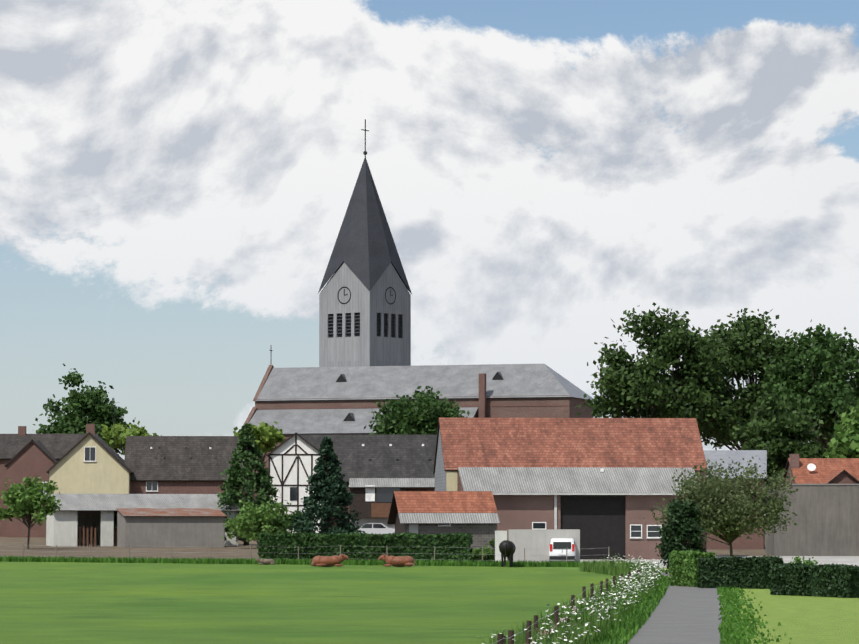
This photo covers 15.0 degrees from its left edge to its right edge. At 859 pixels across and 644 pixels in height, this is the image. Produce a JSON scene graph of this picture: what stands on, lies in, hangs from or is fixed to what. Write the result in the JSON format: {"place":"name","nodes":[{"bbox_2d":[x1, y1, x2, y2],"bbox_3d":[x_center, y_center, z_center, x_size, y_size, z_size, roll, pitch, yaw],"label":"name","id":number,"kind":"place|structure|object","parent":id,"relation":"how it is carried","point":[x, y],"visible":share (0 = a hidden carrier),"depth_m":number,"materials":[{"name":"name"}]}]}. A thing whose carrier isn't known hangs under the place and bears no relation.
{"place":"outdoors","nodes":[
{"label":"outdoors","id":0,"kind":"place"},
{"bbox_2d":[2,544,594,561],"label":"fence wire","id":1,"kind":"object","parent":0,"point":[292,553],"visible":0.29,"depth_m":231.71,"materials":[{"name":"grey metal"}]},
{"bbox_2d":[0,555,631,566],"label":"grass","id":2,"kind":"structure","parent":0,"point":[306,561],"depth_m":229.25,"materials":[{"name":"green plant"}]},
{"bbox_2d":[318,119,411,366],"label":"church tower","id":3,"kind":"structure","parent":0,"point":[364,307],"depth_m":493.01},
{"bbox_2d":[0,537,858,643],"bbox_3d":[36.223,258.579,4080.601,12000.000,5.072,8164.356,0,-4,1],"label":"ground","id":4,"kind":"structure","parent":0,"point":[99,603],"depth_m":132.76,"materials":[{"name":"green plant"}]},
{"bbox_2d":[0,476,61,548],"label":"small tree","id":5,"kind":"object","parent":4,"relation":"on","point":[27,496],"depth_m":289.75,"materials":[{"name":"green plant"}]},
{"bbox_2d":[0,426,97,536],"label":"brick house","id":6,"kind":"structure","parent":4,"relation":"on","point":[23,454],"depth_m":364.03,"materials":[{"name":"red brick"}]},
{"bbox_2d":[32,363,135,454],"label":"tree","id":7,"kind":"object","parent":4,"relation":"on","point":[92,404],"depth_m":427.22,"materials":[{"name":"green plant"}]},
{"bbox_2d":[100,421,161,454],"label":"yellow tree","id":8,"kind":"object","parent":4,"relation":"on","point":[115,435],"depth_m":417.33,"materials":[{"name":"plant"}]},
{"bbox_2d":[45,494,240,546],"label":"shed","id":9,"kind":"structure","parent":4,"relation":"on","point":[83,519],"depth_m":308.38,"materials":[{"name":"grey metal"}]},
{"bbox_2d":[46,424,245,538],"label":"cream house","id":10,"kind":"structure","parent":4,"relation":"on","point":[90,462],"depth_m":346.33,"materials":[{"name":"grey tile"}]},
{"bbox_2d":[116,508,226,547],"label":"shed","id":11,"kind":"structure","parent":4,"relation":"on","point":[160,527],"depth_m":299.75,"materials":[{"name":"wood"}]},
{"bbox_2d":[217,423,289,544],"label":"conifer","id":12,"kind":"object","parent":4,"relation":"on","point":[236,472],"depth_m":309.65,"materials":[{"name":"green plant"}]},
{"bbox_2d":[220,494,291,544],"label":"bush","id":13,"kind":"object","parent":4,"relation":"on","point":[240,525],"depth_m":292.97,"materials":[{"name":"green plant"}]},
{"bbox_2d":[233,421,285,462],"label":"yellow tree","id":14,"kind":"object","parent":4,"relation":"on","point":[263,432],"depth_m":396.87,"materials":[{"name":"plant"}]},
{"bbox_2d":[255,558,274,564],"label":"calf","id":15,"kind":"object","parent":4,"relation":"on","point":[266,561],"visible":1,"depth_m":226.29},
{"bbox_2d":[269,508,313,533],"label":"bush","id":16,"kind":"object","parent":4,"relation":"on","point":[285,523],"depth_m":292.02,"materials":[{"name":"green plant"}]},
{"bbox_2d":[22,544,608,560],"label":"fence posts","id":17,"kind":"object","parent":4,"relation":"on","point":[298,552],"visible":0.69,"depth_m":230.33,"materials":[{"name":"brown wood"}]},
{"bbox_2d":[290,436,364,533],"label":"conifer","id":18,"kind":"object","parent":4,"relation":"on","point":[318,481],"depth_m":289.51,"materials":[{"name":"green plant"}]},
{"bbox_2d":[310,553,348,566],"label":"cow","id":19,"kind":"object","parent":4,"relation":"on","point":[327,561],"visible":1,"depth_m":217.35},
{"bbox_2d":[266,432,436,532],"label":"timber house","id":20,"kind":"structure","parent":4,"relation":"on","point":[377,470],"depth_m":330.01,"materials":[{"name":"brick"}]},
{"bbox_2d":[257,532,473,560],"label":"hedge","id":21,"kind":"object","parent":4,"relation":"on","point":[353,545],"visible":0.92,"depth_m":231.44,"materials":[{"name":"green plant"}]},
{"bbox_2d":[355,523,394,534],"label":"silver car","id":22,"kind":"object","parent":4,"relation":"on","point":[377,528],"visible":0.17,"depth_m":319.41,"materials":[{"name":"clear metal"}]},
{"bbox_2d":[378,554,415,566],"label":"cow","id":23,"kind":"object","parent":4,"relation":"on","point":[400,561],"visible":1,"depth_m":217.29},
{"bbox_2d":[363,386,469,434],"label":"tree","id":24,"kind":"object","parent":4,"relation":"on","point":[423,416],"depth_m":401.30,"materials":[{"name":"green plant"}]},
{"bbox_2d":[241,350,592,525],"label":"church nave","id":25,"kind":"structure","parent":4,"relation":"on","point":[317,401],"depth_m":475.88,"materials":[{"name":"grey tile"}]},
{"bbox_2d":[387,491,499,549],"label":"outbuilding","id":26,"kind":"structure","parent":4,"relation":"on","point":[475,513],"depth_m":237.56,"materials":[{"name":"tile"}]},
{"bbox_2d":[499,540,515,566],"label":"black cow","id":27,"kind":"object","parent":4,"relation":"on","point":[507,548],"visible":1,"depth_m":216.62},
{"bbox_2d":[474,558,656,643],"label":"tall grass","id":28,"kind":"structure","parent":4,"relation":"on","point":[617,568],"depth_m":91.42,"materials":[{"name":"green plant"}]},
{"bbox_2d":[497,570,640,643],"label":"fence posts","id":29,"kind":"object","parent":4,"relation":"on","point":[528,624],"visible":0.33,"depth_m":77.56,"materials":[{"name":"brown wood"}]},
{"bbox_2d":[534,606,575,640],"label":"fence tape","id":30,"kind":"object","parent":29,"relation":"attached to","point":[561,620],"visible":0.23,"depth_m":75.35,"materials":[{"name":"white plastic"}]},
{"bbox_2d":[492,574,629,643],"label":"fence wire","id":31,"kind":"object","parent":29,"relation":"attached to","point":[550,614],"visible":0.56,"depth_m":73.02,"materials":[{"name":"grey metal"}]},
{"bbox_2d":[482,554,662,643],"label":"umbel stems","id":32,"kind":"object","parent":4,"relation":"on","point":[618,605],"visible":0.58,"depth_m":93.59,"materials":[{"name":"green plant"}]},
{"bbox_2d":[478,555,663,643],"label":"white wildflowers","id":33,"kind":"object","parent":32,"relation":"attached to","point":[624,587],"visible":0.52,"depth_m":99.12,"materials":[{"name":"white plant"}]},
{"bbox_2d":[575,302,748,449],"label":"tree","id":34,"kind":"object","parent":4,"relation":"on","point":[639,383],"depth_m":395.76,"materials":[{"name":"green plant"}]},
{"bbox_2d":[655,498,707,573],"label":"bush","id":35,"kind":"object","parent":4,"relation":"on","point":[672,539],"depth_m":193.67,"materials":[{"name":"green plant"}]},
{"bbox_2d":[507,556,858,566],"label":"yard","id":36,"kind":"structure","parent":4,"relation":"on","point":[847,560],"depth_m":244.74,"materials":[{"name":"grey concrete"}]},
{"bbox_2d":[469,545,494,561],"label":"bush","id":37,"kind":"object","parent":36,"relation":"on","point":[477,553],"depth_m":232.85,"materials":[{"name":"green plant"}]},
{"bbox_2d":[487,539,507,557],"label":"bush","id":38,"kind":"object","parent":36,"relation":"on","point":[491,542],"visible":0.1,"depth_m":232.89,"materials":[{"name":"green plant"}]},
{"bbox_2d":[495,529,579,562],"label":"yard wall","id":39,"kind":"structure","parent":36,"relation":"on","point":[534,541],"depth_m":226.81,"materials":[{"name":"concrete"}]},
{"bbox_2d":[549,538,575,562],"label":"white van","id":40,"kind":"object","parent":36,"relation":"on","point":[560,543],"visible":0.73,"depth_m":225.64,"materials":[{"name":"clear metal"}]},
{"bbox_2d":[433,418,707,559],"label":"barn","id":41,"kind":"structure","parent":36,"relation":"on","point":[601,484],"depth_m":249.78,"materials":[{"name":"orange tile"}]},
{"bbox_2d":[589,570,791,643],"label":"grass verge","id":42,"kind":"structure","parent":4,"relation":"on","point":[733,629],"depth_m":102.54,"materials":[{"name":"green plant"}]},
{"bbox_2d":[668,550,715,586],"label":"hedge","id":43,"kind":"object","parent":4,"relation":"on","point":[683,568],"visible":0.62,"depth_m":162.25,"materials":[{"name":"green plant"}]},
{"bbox_2d":[697,556,742,588],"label":"hedge","id":44,"kind":"object","parent":4,"relation":"on","point":[714,572],"visible":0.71,"depth_m":158.29,"materials":[{"name":"green plant"}]},
{"bbox_2d":[643,455,797,555],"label":"olive tree","id":45,"kind":"object","parent":4,"relation":"on","point":[710,485],"depth_m":200.00,"materials":[{"name":"green plant"}]},
{"bbox_2d":[703,450,767,548],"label":"slate house","id":46,"kind":"structure","parent":4,"relation":"on","point":[756,541],"depth_m":291.41,"materials":[{"name":"brick"}]},
{"bbox_2d":[698,308,805,449],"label":"tree","id":47,"kind":"object","parent":4,"relation":"on","point":[740,337],"depth_m":405.72,"materials":[{"name":"green plant"}]},
{"bbox_2d":[734,555,783,588],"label":"hedge","id":48,"kind":"object","parent":4,"relation":"on","point":[753,572],"visible":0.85,"depth_m":157.26,"materials":[{"name":"green plant"}]},
{"bbox_2d":[729,393,829,485],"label":"tree","id":49,"kind":"object","parent":4,"relation":"on","point":[758,432],"depth_m":345.86,"materials":[{"name":"green plant"}]},
{"bbox_2d":[790,555,820,564],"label":"bush","id":50,"kind":"object","parent":4,"relation":"on","point":[797,559],"visible":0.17,"depth_m":160.86,"materials":[{"name":"green plant"}]},
{"bbox_2d":[760,319,858,451],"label":"tree","id":51,"kind":"object","parent":4,"relation":"on","point":[834,393],"depth_m":390.32,"materials":[{"name":"green plant"}]},
{"bbox_2d":[765,484,858,555],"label":"wall","id":52,"kind":"structure","parent":4,"relation":"on","point":[826,519],"depth_m":259.89,"materials":[{"name":"concrete"}]},
{"bbox_2d":[769,562,858,597],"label":"hedge","id":53,"kind":"object","parent":4,"relation":"on","point":[822,580],"visible":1,"depth_m":141.69,"materials":[{"name":"green plant"}]},
{"bbox_2d":[781,454,858,483],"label":"red roof house","id":54,"kind":"structure","parent":4,"relation":"on","point":[825,470],"depth_m":305.90,"materials":[{"name":"tile"}]},
{"bbox_2d":[822,398,858,457],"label":"tree","id":55,"kind":"object","parent":4,"relation":"on","point":[845,442],"depth_m":326.15,"materials":[{"name":"green plant"}]},
{"bbox_2d":[0,0,858,514],"label":"sky","id":56,"kind":"structure","parent":0,"point":[178,178],"materials":[{"name":"white"}]},
{"bbox_2d":[628,572,722,643],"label":"path","id":57,"kind":"structure","parent":0,"point":[683,615],"depth_m":106.88,"materials":[{"name":"grey concrete"}]}
]}

